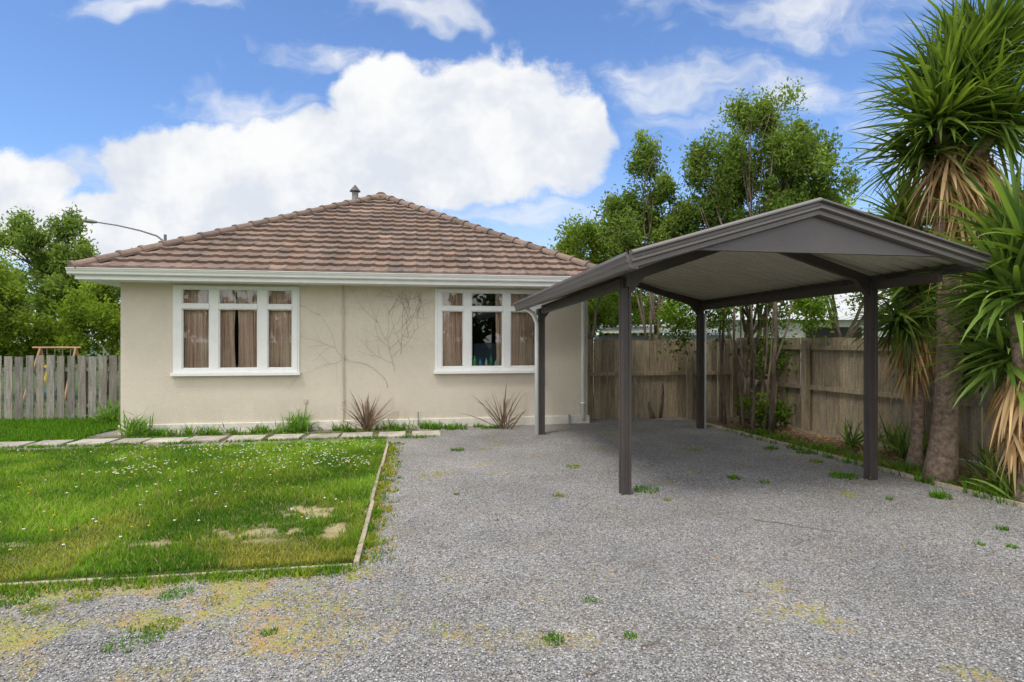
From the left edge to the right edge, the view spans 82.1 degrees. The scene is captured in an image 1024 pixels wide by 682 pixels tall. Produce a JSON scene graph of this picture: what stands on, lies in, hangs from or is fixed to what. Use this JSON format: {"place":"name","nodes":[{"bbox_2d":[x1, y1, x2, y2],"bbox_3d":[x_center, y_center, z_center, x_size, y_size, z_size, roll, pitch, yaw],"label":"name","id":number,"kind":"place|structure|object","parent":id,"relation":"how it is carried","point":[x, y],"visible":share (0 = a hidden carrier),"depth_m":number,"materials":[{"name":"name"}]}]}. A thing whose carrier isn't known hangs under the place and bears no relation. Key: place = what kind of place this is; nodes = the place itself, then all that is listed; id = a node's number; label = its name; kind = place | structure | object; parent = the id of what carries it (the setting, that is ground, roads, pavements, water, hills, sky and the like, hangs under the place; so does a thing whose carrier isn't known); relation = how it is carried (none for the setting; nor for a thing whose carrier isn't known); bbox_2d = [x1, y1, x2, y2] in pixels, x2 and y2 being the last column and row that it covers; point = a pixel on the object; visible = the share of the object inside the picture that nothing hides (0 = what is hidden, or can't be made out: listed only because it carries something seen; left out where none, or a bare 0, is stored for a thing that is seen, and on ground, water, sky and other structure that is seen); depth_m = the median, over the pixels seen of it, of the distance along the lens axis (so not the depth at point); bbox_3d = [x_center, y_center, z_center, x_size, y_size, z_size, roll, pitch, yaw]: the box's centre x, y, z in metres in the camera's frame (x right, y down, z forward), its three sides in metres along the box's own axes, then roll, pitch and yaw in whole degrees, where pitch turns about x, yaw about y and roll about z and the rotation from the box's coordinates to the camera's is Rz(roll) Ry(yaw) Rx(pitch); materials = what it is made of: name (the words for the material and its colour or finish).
{"place":"outdoors","nodes":[
{"label":"outdoors","id":0,"kind":"place"},
{"bbox_2d":[0,415,120,441],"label":"side lawn","id":1,"kind":"structure","parent":0,"point":[55,431],"depth_m":10.20,"materials":[{"name":"plant"}]},
{"bbox_2d":[85,394,120,423],"bbox_3d":[-7.657,1.399,11.180,0.937,0.821,1.035,0,0,29],"label":"agapanthus plant","id":2,"kind":"object","parent":1,"relation":"on","point":[108,416],"visible":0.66,"depth_m":11.08,"materials":[{"name":"green plant"}]},
{"bbox_2d":[0,438,386,582],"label":"lawn","id":3,"kind":"structure","parent":0,"point":[331,531],"depth_m":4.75,"materials":[{"name":"plant"}]},
{"bbox_2d":[0,440,375,550],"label":"lawn daisies","id":4,"kind":"object","parent":3,"relation":"on","point":[115,472],"visible":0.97,"depth_m":7.34,"materials":[{"name":"white plant"}]},
{"bbox_2d":[0,430,440,447],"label":"paver path","id":5,"kind":"structure","parent":0,"point":[203,439],"depth_m":9.31,"materials":[{"name":"concrete"}]},
{"bbox_2d":[2,343,717,418],"bbox_3d":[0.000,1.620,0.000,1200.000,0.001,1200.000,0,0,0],"label":"ground","id":6,"kind":"structure","parent":0,"point":[45,390],"depth_m":19.63,"materials":[{"name":"wood"}]},
{"bbox_2d":[0,241,48,346],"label":"broadleaf tree","id":7,"kind":"object","parent":6,"relation":"on","point":[13,301],"visible":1,"depth_m":15.50,"materials":[{"name":"green plant"}]},
{"bbox_2d":[0,202,100,390],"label":"broadleaf tree","id":8,"kind":"object","parent":6,"relation":"on","point":[53,259],"visible":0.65,"depth_m":18.11,"materials":[{"name":"green plant"}]},
{"bbox_2d":[23,347,81,402],"bbox_3d":[-11.229,1.029,14.500,1.192,1.780,1.247,0,0,0],"label":"frame","id":9,"kind":"object","parent":6,"relation":"on","point":[76,352],"visible":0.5,"depth_m":14.47,"materials":[{"name":"orange paint"}]},
{"bbox_2d":[0,355,120,420],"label":"picket fence","id":10,"kind":"object","parent":6,"relation":"on","point":[87,369],"visible":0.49,"depth_m":11.58,"materials":[{"name":"grey wood"}]},
{"bbox_2d":[0,280,120,376],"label":"background hedge","id":11,"kind":"object","parent":6,"relation":"on","point":[78,315],"visible":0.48,"depth_m":16.15,"materials":[{"name":"green plant"}]},
{"bbox_2d":[72,280,120,394],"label":"broadleaf tree","id":12,"kind":"object","parent":6,"relation":"on","point":[113,293],"visible":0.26,"depth_m":17.41,"materials":[{"name":"green plant"}]},
{"bbox_2d":[82,219,166,240],"bbox_3d":[-17.180,-1.901,26.000,3.889,7.003,0.260,0,0,0],"label":"street lamp","id":13,"kind":"object","parent":6,"relation":"on","point":[94,221],"visible":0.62,"depth_m":25.97,"materials":[{"name":"grey metal"}]},
{"bbox_2d":[172,415,441,434],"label":"wall foot weeds","id":14,"kind":"object","parent":6,"relation":"on","point":[343,428],"depth_m":10.28,"materials":[{"name":"green plant"}]},
{"bbox_2d":[118,415,588,434],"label":"plinth","id":15,"kind":"structure","parent":6,"relation":"on","point":[526,420],"depth_m":10.68,"materials":[{"name":"paint"}]},
{"bbox_2d":[121,282,587,424],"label":"walls","id":16,"kind":"structure","parent":15,"relation":"on","point":[413,382],"depth_m":10.61,"materials":[{"name":"beige paint"}]},
{"bbox_2d":[170,285,300,375],"bbox_3d":[-4.804,-0.177,10.257,2.125,1.565,0.100,0,0,-9],"label":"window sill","id":17,"kind":"structure","parent":16,"relation":"attached to","point":[174,373],"depth_m":10.18,"materials":[{"name":"white wood"}]},
{"bbox_2d":[184,290,291,367],"bbox_3d":[-4.835,-0.185,10.409,1.878,1.430,0.076,0,0,-9],"label":"curtain","id":18,"kind":"object","parent":17,"relation":"hanging from","point":[196,338],"visible":0.82,"depth_m":10.40,"materials":[{"name":"beige fabric"}]},
{"bbox_2d":[176,285,297,372],"bbox_3d":[-4.803,-0.205,10.309,2.005,1.510,0.097,0,0,-9],"label":"window frame","id":19,"kind":"object","parent":16,"relation":"in","point":[214,306],"visible":1,"depth_m":10.27,"materials":[{"name":"white wood"}]},
{"bbox_2d":[82,279,547,301],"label":"soffit","id":20,"kind":"structure","parent":16,"relation":"on","point":[114,282],"depth_m":10.22,"materials":[{"name":"white paint"}]},
{"bbox_2d":[75,275,555,286],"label":"fascia","id":21,"kind":"structure","parent":20,"relation":"on","point":[227,279],"depth_m":9.96,"materials":[{"name":"white paint"}]},
{"bbox_2d":[107,199,588,274],"bbox_3d":[-3.580,-2.355,16.591,9.070,2.400,13.100,0,0,-9],"label":"roof underlay","id":22,"kind":"object","parent":21,"relation":"on","point":[376,251],"visible":0.09,"depth_m":11.16,"materials":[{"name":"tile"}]},
{"bbox_2d":[67,192,595,267],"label":"ridge caps","id":23,"kind":"object","parent":22,"relation":"on","point":[201,235],"visible":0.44,"depth_m":11.78,"materials":[{"name":"tile"}]},
{"bbox_2d":[81,198,587,275],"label":"roof tiles","id":24,"kind":"object","parent":22,"relation":"on","point":[328,233],"visible":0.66,"depth_m":11.09,"materials":[{"name":"brown tile"}]},
{"bbox_2d":[350,185,360,198],"bbox_3d":[-4.030,-3.485,15.100,0.280,1.050,0.280,0,0,0],"label":"chimney flue","id":25,"kind":"object","parent":22,"relation":"on","point":[355,190],"visible":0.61,"depth_m":15.03,"materials":[{"name":"metal"}]},
{"bbox_2d":[65,267,571,282],"bbox_3d":[-3.571,-1.113,16.534,9.304,0.105,13.217,0,0,-9],"label":"gutter","id":26,"kind":"object","parent":20,"relation":"on","point":[271,274],"visible":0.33,"depth_m":9.89,"materials":[{"name":"white paint"}]},
{"bbox_2d":[303,285,344,423],"bbox_3d":[-3.363,0.250,10.520,0.715,2.500,0.050,0,0,-9],"label":"wall conduit","id":27,"kind":"object","parent":16,"relation":"attached to","point":[305,401],"depth_m":10.56,"materials":[{"name":"beige plastic"}]},
{"bbox_2d":[278,289,431,387],"bbox_3d":[-2.720,-0.061,10.635,3.213,1.838,0.014,0,0,-9],"label":"wall creeper","id":28,"kind":"object","parent":16,"relation":"attached to","point":[402,303],"depth_m":10.73,"materials":[{"name":"brown plant"}]},
{"bbox_2d":[234,290,534,366],"bbox_3d":[-2.889,0.210,12.413,8.130,2.420,3.470,0,0,-9],"label":"interior","id":29,"kind":"object","parent":16,"relation":"attached to","point":[483,327],"depth_m":14.41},
{"bbox_2d":[474,343,495,365],"bbox_3d":[-0.514,0.415,12.062,0.500,0.730,0.460,0,0,-9],"label":"armchair","id":30,"kind":"object","parent":29,"relation":"on","point":[483,351],"visible":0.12,"depth_m":12.23,"materials":[{"name":"blue fabric"}]},
{"bbox_2d":[434,289,541,373],"bbox_3d":[-0.419,-0.177,10.982,2.065,1.565,0.100,0,0,-9],"label":"window frame","id":31,"kind":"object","parent":16,"relation":"attached to","point":[436,371],"depth_m":10.85,"materials":[{"name":"white wood"}]},
{"bbox_2d":[473,355,497,365],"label":"sill bottles","id":32,"kind":"object","parent":31,"relation":"on","point":[480,362],"visible":0.94,"depth_m":11.09,"materials":[{"name":"glass"}]},
{"bbox_2d":[443,293,534,365],"bbox_3d":[-0.447,-0.185,11.135,1.812,1.430,0.076,0,0,-9],"label":"curtain","id":33,"kind":"object","parent":31,"relation":"hanging from","point":[522,338],"visible":0.73,"depth_m":11.17,"materials":[{"name":"beige fabric"}]},
{"bbox_2d":[580,301,585,420],"bbox_3d":[1.360,0.234,11.055,0.107,2.573,0.557,0,0,0],"label":"downpipe","id":34,"kind":"object","parent":16,"relation":"attached to","point":[582,335],"visible":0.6,"depth_m":11.22,"materials":[{"name":"white paint"}]},
{"bbox_2d":[11,257,1023,363],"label":"background trees","id":35,"kind":"object","parent":6,"relation":"on","point":[593,302],"depth_m":41.65,"materials":[{"name":"green plant"}]},
{"bbox_2d":[546,208,622,404],"bbox_3d":[1.839,-0.834,14.517,3.049,4.905,2.245,0,0,0],"label":"tree","id":36,"kind":"object","parent":6,"relation":"on","point":[577,239],"visible":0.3,"depth_m":14.03,"materials":[{"name":"green plant"}]},
{"bbox_2d":[588,288,721,340],"bbox_3d":[3.612,-0.220,15.363,4.375,3.671,1.829,0,0,0],"label":"tree","id":37,"kind":"object","parent":6,"relation":"on","point":[606,307],"visible":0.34,"depth_m":15.23,"materials":[{"name":"green plant"}]},
{"bbox_2d":[588,339,730,418],"bbox_3d":[2.985,0.806,11.985,3.601,1.688,0.184,0,0,-10],"label":"paling fence","id":38,"kind":"object","parent":6,"relation":"on","point":[679,396],"visible":0.56,"depth_m":12.02,"materials":[{"name":"brown wood"}]},
{"bbox_2d":[594,325,732,406],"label":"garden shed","id":39,"kind":"structure","parent":6,"relation":"on","point":[634,330],"depth_m":14.20,"materials":[{"name":"grey metal"}]},
{"bbox_2d":[730,337,1007,466],"bbox_3d":[5.677,0.790,8.732,0.184,1.720,7.497,0,0,-16],"label":"paling fence","id":40,"kind":"object","parent":6,"relation":"on","point":[825,385],"visible":0.35,"depth_m":9.73,"materials":[{"name":"brown wood"}]},
{"bbox_2d":[786,183,971,337],"bbox_3d":[8.442,-1.138,13.506,5.017,5.528,2.345,0,0,0],"label":"tree","id":41,"kind":"object","parent":6,"relation":"on","point":[837,333],"visible":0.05,"depth_m":13.43,"materials":[{"name":"green plant"}]},
{"bbox_2d":[835,0,1023,484],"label":"cabbage tree","id":42,"kind":"object","parent":6,"relation":"on","point":[963,88],"visible":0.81,"depth_m":6.45,"materials":[{"name":"green plant"}]},
{"bbox_2d":[0,408,1023,681],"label":"gravel driveway","id":43,"kind":"structure","parent":0,"point":[484,454],"depth_m":3.86,"materials":[{"name":"grey gravel"}]},
{"bbox_2d":[103,407,154,437],"bbox_3d":[-6.257,1.446,9.752,0.759,0.796,0.816,0,0,-14],"label":"agapanthus plant","id":44,"kind":"object","parent":43,"relation":"on","point":[134,429],"visible":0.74,"depth_m":9.71,"materials":[{"name":"green plant"}]},
{"bbox_2d":[120,412,153,436],"bbox_3d":[-6.330,1.446,9.886,0.532,0.558,0.644,0,0,-34],"label":"agapanthus plant","id":45,"kind":"object","parent":43,"relation":"on","point":[142,421],"visible":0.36,"depth_m":9.83,"materials":[{"name":"green plant"}]},
{"bbox_2d":[0,441,388,585],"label":"lawn edging","id":46,"kind":"object","parent":43,"relation":"on","point":[363,536],"visible":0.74,"depth_m":4.15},
{"bbox_2d":[277,407,319,433],"bbox_3d":[-3.721,1.435,10.271,0.854,0.698,0.714,0,0,-41],"label":"agapanthus plant","id":47,"kind":"object","parent":43,"relation":"on","point":[303,424],"visible":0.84,"depth_m":10.18,"materials":[{"name":"green plant"}]},
{"bbox_2d":[337,389,397,431],"bbox_3d":[-2.518,1.259,10.373,1.079,0.836,0.968,0,0,0],"label":"flax plant","id":48,"kind":"object","parent":43,"relation":"on","point":[367,422],"visible":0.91,"depth_m":10.32,"materials":[{"name":"brown plant"}]},
{"bbox_2d":[457,383,524,428],"bbox_3d":[-0.370,1.190,10.596,1.311,0.907,1.259,0,0,0],"label":"flax plant","id":49,"kind":"object","parent":43,"relation":"on","point":[503,419],"visible":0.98,"depth_m":10.63,"materials":[{"name":"brown plant"}]},
{"bbox_2d":[418,411,569,423],"bbox_3d":[-0.307,1.445,10.986,2.882,0.314,0.060,0,0,-10],"label":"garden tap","id":50,"kind":"object","parent":43,"relation":"on","point":[568,418],"visible":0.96,"depth_m":11.20,"materials":[{"name":"metal"}]},
{"bbox_2d":[0,420,1022,681],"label":"weeds","id":51,"kind":"object","parent":43,"relation":"on","point":[216,576],"visible":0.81,"depth_m":4.28,"materials":[{"name":"green plant"}]},
{"bbox_2d":[586,129,690,418],"bbox_3d":[2.953,-1.532,12.819,2.650,6.297,1.877,0,0,0],"label":"pittosporum tree","id":52,"kind":"object","parent":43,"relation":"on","point":[649,225],"visible":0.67,"depth_m":12.62,"materials":[{"name":"green plant"}]},
{"bbox_2d":[435,480,869,674],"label":"fallen twigs","id":53,"kind":"object","parent":43,"relation":"on","point":[660,642],"visible":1,"depth_m":4.50,"materials":[{"name":"brown wood"}]},
{"bbox_2d":[347,424,1011,642],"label":"leaf litter","id":54,"kind":"object","parent":43,"relation":"on","point":[860,451],"visible":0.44,"depth_m":8.29,"materials":[{"name":"brown plant"}]},
{"bbox_2d":[640,289,777,437],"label":"slender trunks","id":55,"kind":"object","parent":43,"relation":"on","point":[772,369],"visible":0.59,"depth_m":10.42,"materials":[{"name":"brown plant"}]},
{"bbox_2d":[652,295,847,428],"bbox_3d":[4.365,0.342,11.000,3.546,3.638,1.924,0,0,43],"label":"understorey foliage","id":56,"kind":"object","parent":43,"relation":"on","point":[816,307],"visible":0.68,"depth_m":10.79,"materials":[{"name":"green plant"}]},
{"bbox_2d":[513,197,992,494],"bbox_3d":[2.313,0.163,8.002,3.706,2.915,5.587,0,0,-10],"label":"carport","id":57,"kind":"object","parent":43,"relation":"on","point":[818,247],"visible":0.93,"depth_m":6.34,"materials":[{"name":"metal"}]},
{"bbox_2d":[710,199,801,430],"bbox_3d":[4.611,-0.518,11.083,2.613,4.274,1.936,0,0,0],"label":"pittosporum tree","id":58,"kind":"object","parent":43,"relation":"on","point":[762,305],"visible":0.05,"depth_m":10.57,"materials":[{"name":"green plant"}]},
{"bbox_2d":[669,76,869,423],"bbox_3d":[5.495,-2.011,12.614,4.355,7.258,2.790,0,0,0],"label":"pittosporum tree","id":59,"kind":"object","parent":43,"relation":"on","point":[791,165],"visible":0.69,"depth_m":12.24,"materials":[{"name":"green plant"}]},
{"bbox_2d":[706,422,1023,507],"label":"garden bed edging","id":60,"kind":"object","parent":43,"relation":"on","point":[949,486],"visible":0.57,"depth_m":7.07,"materials":[{"name":"grey concrete"}]},
{"bbox_2d":[850,166,934,456],"bbox_3d":[5.396,-0.461,8.201,1.778,4.165,1.820,0,0,0],"label":"cabbage tree","id":61,"kind":"object","parent":43,"relation":"on","point":[901,207],"visible":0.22,"depth_m":7.97,"materials":[{"name":"green plant"}]},
{"bbox_2d":[840,220,981,468],"bbox_3d":[4.979,0.047,7.208,1.804,3.175,1.871,0,0,29],"label":"cabbage tree","id":62,"kind":"object","parent":43,"relation":"on","point":[900,327],"visible":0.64,"depth_m":7.18,"materials":[{"name":"green plant"}]},
{"bbox_2d":[828,412,1023,499],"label":"strap leaf groundcover","id":63,"kind":"object","parent":43,"relation":"on","point":[900,447],"visible":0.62,"depth_m":7.02,"materials":[{"name":"green plant"}]},
{"bbox_2d":[881,172,1023,394],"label":"bed shrubbery","id":64,"kind":"object","parent":43,"relation":"on","point":[1003,323],"visible":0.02,"depth_m":7.33,"materials":[{"name":"green plant"}]},
{"bbox_2d":[902,143,1023,502],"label":"cabbage tree","id":65,"kind":"object","parent":43,"relation":"on","point":[1002,284],"visible":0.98,"depth_m":5.72,"materials":[{"name":"green plant"}]},
{"bbox_2d":[0,0,1023,342],"label":"sky","id":66,"kind":"structure","parent":0,"point":[175,119],"materials":[{"name":"blue"}]},
{"bbox_2d":[667,320,892,339],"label":"walls","id":67,"kind":"structure","parent":0,"point":[801,333],"depth_m":17.00,"materials":[{"name":"white paint"}]},
{"bbox_2d":[663,290,1002,324],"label":"roof","id":68,"kind":"structure","parent":67,"relation":"on","point":[844,306],"depth_m":17.37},
{"bbox_2d":[806,327,861,337],"bbox_3d":[9.300,0.100,16.980,1.600,1.000,0.020,0,0,0],"label":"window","id":69,"kind":"structure","parent":67,"relation":"attached to","point":[823,331],"depth_m":16.97,"materials":[{"name":"glass"}]},
{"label":"chains","id":70,"kind":"object","parent":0,"visible":0},
{"bbox_2d":[44,365,46,380],"bbox_3d":[-11.470,0.789,14.500,0.162,0.418,0.100,0,0,0],"label":"yellow grip","id":71,"kind":"object","parent":70,"relation":"attached to","point":[45,377],"visible":0.36,"depth_m":14.46,"materials":[{"name":"plastic"}]}
]}

